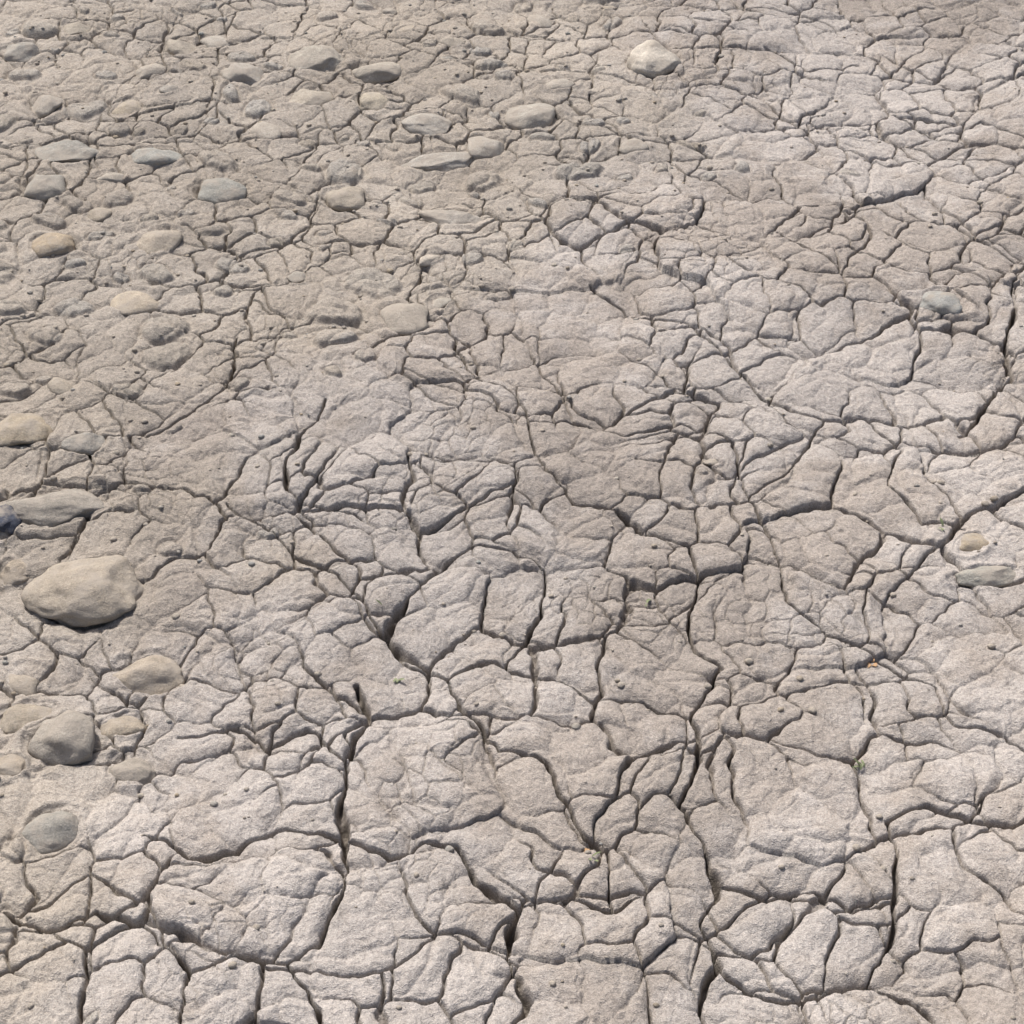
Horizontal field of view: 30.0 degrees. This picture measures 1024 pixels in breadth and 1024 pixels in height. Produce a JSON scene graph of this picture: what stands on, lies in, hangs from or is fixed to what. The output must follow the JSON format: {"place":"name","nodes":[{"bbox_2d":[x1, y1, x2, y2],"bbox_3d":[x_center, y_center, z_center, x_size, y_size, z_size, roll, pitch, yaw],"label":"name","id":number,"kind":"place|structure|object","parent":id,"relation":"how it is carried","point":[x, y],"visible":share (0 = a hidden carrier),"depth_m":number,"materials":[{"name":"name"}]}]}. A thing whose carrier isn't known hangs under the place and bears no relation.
{"place":"outdoors","nodes":[
{"label":"outdoors","id":0,"kind":"place"},
{"bbox_2d":[0,0,1023,1023],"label":"cracked mud ground","id":1,"kind":"structure","parent":0,"point":[837,342],"depth_m":2.47,"materials":[{"name":"beige soil"}]},
{"bbox_2d":[0,504,21,534],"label":"dark blue stone","id":2,"kind":"object","parent":1,"relation":"on","point":[10,520],"visible":1,"depth_m":2.45,"materials":[{"name":"stone"}]},
{"bbox_2d":[0,754,25,775],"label":"tan cobble","id":3,"kind":"object","parent":1,"relation":"on","point":[12,764],"visible":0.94,"depth_m":2.13,"materials":[{"name":"stone"}]},
{"bbox_2d":[0,558,29,584],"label":"tan cobble","id":4,"kind":"object","parent":1,"relation":"on","point":[13,572],"visible":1,"depth_m":2.40,"materials":[{"name":"stone"}]},
{"bbox_2d":[4,42,39,63],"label":"slate cobble","id":5,"kind":"object","parent":1,"relation":"on","point":[24,52],"visible":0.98,"depth_m":3.46,"materials":[{"name":"stone"}]},
{"bbox_2d":[0,704,51,733],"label":"tan cobble","id":6,"kind":"object","parent":1,"relation":"on","point":[15,718],"visible":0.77,"depth_m":2.20,"materials":[{"name":"stone"}]},
{"bbox_2d":[0,413,52,445],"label":"tan cobble","id":7,"kind":"object","parent":1,"relation":"on","point":[23,428],"visible":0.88,"depth_m":2.58,"materials":[{"name":"stone"}]},
{"bbox_2d":[23,174,66,201],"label":"slate cobble","id":8,"kind":"object","parent":1,"relation":"on","point":[45,188],"visible":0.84,"depth_m":3.08,"materials":[{"name":"stone"}]},
{"bbox_2d":[31,95,63,118],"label":"grey cobble","id":9,"kind":"object","parent":1,"relation":"on","point":[43,106],"visible":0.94,"depth_m":3.31,"materials":[{"name":"stone"}]},
{"bbox_2d":[22,810,78,853],"bbox_3d":[-0.498,0.347,2.071,0.064,0.034,0.055,-26,47,-28],"label":"blue grey cobble","id":10,"kind":"object","parent":1,"relation":"on","point":[45,833],"visible":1,"depth_m":2.06,"materials":[{"name":"stone"}]},
{"bbox_2d":[0,488,103,526],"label":"flat grey cobble","id":11,"kind":"object","parent":1,"relation":"on","point":[54,508],"visible":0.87,"depth_m":2.47,"materials":[{"name":"stone"}]},
{"bbox_2d":[31,232,74,257],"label":"ochre cobble","id":12,"kind":"object","parent":1,"relation":"on","point":[48,244],"visible":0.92,"depth_m":2.95,"materials":[{"name":"stone"}]},
{"bbox_2d":[27,710,94,765],"bbox_3d":[-0.511,0.259,2.175,0.076,0.045,0.070,0,40,0],"label":"grey cobble","id":13,"kind":"object","parent":1,"relation":"on","point":[67,737],"visible":1,"depth_m":2.16,"materials":[{"name":"stone"}]},
{"bbox_2d":[35,140,98,162],"bbox_3d":[-0.744,-0.593,3.193,0.119,0.042,0.071,0,40,0],"label":"slate cobble","id":14,"kind":"object","parent":1,"relation":"on","point":[68,151],"visible":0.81,"depth_m":3.17,"materials":[{"name":"stone"}]},
{"bbox_2d":[63,22,90,34],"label":"tan cobble","id":15,"kind":"object","parent":1,"relation":"on","point":[75,28],"visible":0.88,"depth_m":3.53,"materials":[{"name":"stone"}]},
{"bbox_2d":[21,555,144,628],"bbox_3d":[-0.528,0.100,2.365,0.153,0.061,0.112,0,40,0],"label":"tan boulder","id":16,"kind":"object","parent":1,"relation":"on","point":[81,593],"visible":0.95,"depth_m":2.34,"materials":[{"name":"stone"}]},
{"bbox_2d":[61,432,104,454],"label":"slate cobble","id":17,"kind":"object","parent":1,"relation":"on","point":[88,443],"visible":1,"depth_m":2.56,"materials":[{"name":"stone"}]},
{"bbox_2d":[100,716,146,743],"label":"tan cobble","id":18,"kind":"object","parent":1,"relation":"on","point":[122,725],"visible":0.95,"depth_m":2.20,"materials":[{"name":"stone"}]},
{"bbox_2d":[111,100,142,113],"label":"ochre cobble","id":19,"kind":"object","parent":1,"relation":"on","point":[130,106],"visible":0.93,"depth_m":3.31,"materials":[{"name":"stone"}]},
{"bbox_2d":[108,758,155,784],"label":"grey cobble","id":20,"kind":"object","parent":1,"relation":"on","point":[142,771],"visible":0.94,"depth_m":2.14,"materials":[{"name":"stone"}]},
{"bbox_2d":[113,655,184,694],"bbox_3d":[-0.430,0.197,2.268,0.073,0.030,0.069,-28,48,-29],"label":"tan cobble","id":21,"kind":"object","parent":1,"relation":"on","point":[154,674],"visible":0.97,"depth_m":2.26,"materials":[{"name":"stone"}]},
{"bbox_2d":[131,148,182,168],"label":"blue grey cobble","id":22,"kind":"object","parent":1,"relation":"on","point":[157,158],"visible":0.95,"depth_m":3.17,"materials":[{"name":"stone"}]},
{"bbox_2d":[162,39,195,54],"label":"tan cobble","id":23,"kind":"object","parent":1,"relation":"on","point":[173,47],"visible":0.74,"depth_m":3.50,"materials":[{"name":"stone"}]},
{"bbox_2d":[198,178,246,203],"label":"blue grey cobble","id":24,"kind":"object","parent":1,"relation":"on","point":[216,190],"visible":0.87,"depth_m":3.08,"materials":[{"name":"stone"}]},
{"bbox_2d":[220,63,263,85],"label":"grey cobble","id":25,"kind":"object","parent":1,"relation":"on","point":[248,74],"visible":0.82,"depth_m":3.38,"materials":[{"name":"stone"}]},
{"bbox_2d":[288,89,333,106],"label":"tan cobble","id":26,"kind":"object","parent":1,"relation":"on","point":[308,97],"visible":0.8,"depth_m":3.33,"materials":[{"name":"stone"}]},
{"bbox_2d":[288,45,343,71],"bbox_3d":[-0.353,-0.806,3.446,0.106,0.055,0.084,0,40,0],"label":"grey cobble","id":27,"kind":"object","parent":1,"relation":"on","point":[323,58],"visible":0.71,"depth_m":3.43,"materials":[{"name":"stone"}]},
{"bbox_2d":[326,186,364,213],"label":"tan cobble","id":28,"kind":"object","parent":1,"relation":"on","point":[347,199],"visible":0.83,"depth_m":3.08,"materials":[{"name":"stone"}]},
{"bbox_2d":[8,5,717,695],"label":"cobbles","id":29,"kind":"object","parent":1,"relation":"on","point":[402,319],"visible":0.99,"depth_m":2.95,"materials":[{"name":"stone"}]},
{"bbox_2d":[360,92,388,113],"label":"tan cobble","id":30,"kind":"object","parent":1,"relation":"on","point":[376,101],"visible":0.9,"depth_m":3.31,"materials":[{"name":"stone"}]},
{"bbox_2d":[352,62,401,84],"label":"tan cobble","id":31,"kind":"object","parent":1,"relation":"on","point":[378,73],"visible":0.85,"depth_m":3.39,"materials":[{"name":"stone"}]},
{"bbox_2d":[393,678,404,682],"bbox_3d":[-0.133,0.197,2.251,0.015,0.007,0.010,0,40,0],"label":"green sprout","id":32,"kind":"object","parent":1,"relation":"on","point":[396,680],"visible":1,"depth_m":2.25,"materials":[{"name":"green plant"}]},
{"bbox_2d":[401,113,451,136],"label":"grey cobble","id":33,"kind":"object","parent":1,"relation":"on","point":[423,124],"visible":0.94,"depth_m":3.26,"materials":[{"name":"stone"}]},
{"bbox_2d":[401,152,472,171],"bbox_3d":[-0.120,-0.582,3.197,0.134,0.032,0.059,0,40,0],"label":"flat grey cobble","id":34,"kind":"object","parent":1,"relation":"on","point":[444,161],"visible":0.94,"depth_m":3.18,"materials":[{"name":"stone"}]},
{"bbox_2d":[418,210,482,229],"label":"flat grey cobble","id":35,"kind":"object","parent":1,"relation":"on","point":[439,217],"visible":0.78,"depth_m":3.04,"materials":[{"name":"stone"}]},
{"bbox_2d":[467,136,503,160],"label":"grey cobble","id":36,"kind":"object","parent":1,"relation":"on","point":[480,147],"visible":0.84,"depth_m":3.20,"materials":[{"name":"stone"}]},
{"bbox_2d":[0,0,1022,1019],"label":"loose grit","id":37,"kind":"object","parent":1,"relation":"on","point":[576,726],"visible":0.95,"depth_m":2.66,"materials":[{"name":"stone"}]},
{"bbox_2d":[504,103,555,129],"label":"grey cobble","id":38,"kind":"object","parent":1,"relation":"on","point":[531,116],"visible":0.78,"depth_m":3.27,"materials":[{"name":"stone"}]},
{"bbox_2d":[627,40,680,79],"bbox_3d":[0.249,-0.808,3.426,0.090,0.054,0.085,30,49,31],"label":"pale stone","id":39,"kind":"object","parent":1,"relation":"on","point":[652,59],"visible":0.99,"depth_m":3.41,"materials":[{"name":"beige stone"}]},
{"bbox_2d":[852,757,864,770],"bbox_3d":[0.388,0.282,2.143,0.016,0.010,0.014,0,40,0],"label":"green sprout","id":40,"kind":"object","parent":1,"relation":"on","point":[860,764],"visible":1,"depth_m":2.14,"materials":[{"name":"green plant"}]},
{"bbox_2d":[866,659,876,667],"bbox_3d":[0.431,0.189,2.287,0.018,0.028,0.023,18,43,20],"label":"dead leaf","id":41,"kind":"object","parent":1,"relation":"on","point":[869,664],"visible":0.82,"depth_m":2.28,"materials":[{"name":"plant"}]},
{"bbox_2d":[919,291,962,315],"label":"blue grey cobble","id":42,"kind":"object","parent":1,"relation":"on","point":[942,303],"visible":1,"depth_m":2.82,"materials":[{"name":"stone"}]},
{"bbox_2d":[959,533,988,551],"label":"ochre cobble","id":43,"kind":"object","parent":1,"relation":"on","point":[970,542],"visible":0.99,"depth_m":2.42,"materials":[{"name":"stone"}]},
{"bbox_2d":[955,566,1015,587],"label":"flat grey cobble","id":44,"kind":"object","parent":1,"relation":"on","point":[998,576],"visible":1,"depth_m":2.38,"materials":[{"name":"stone"}]}
]}

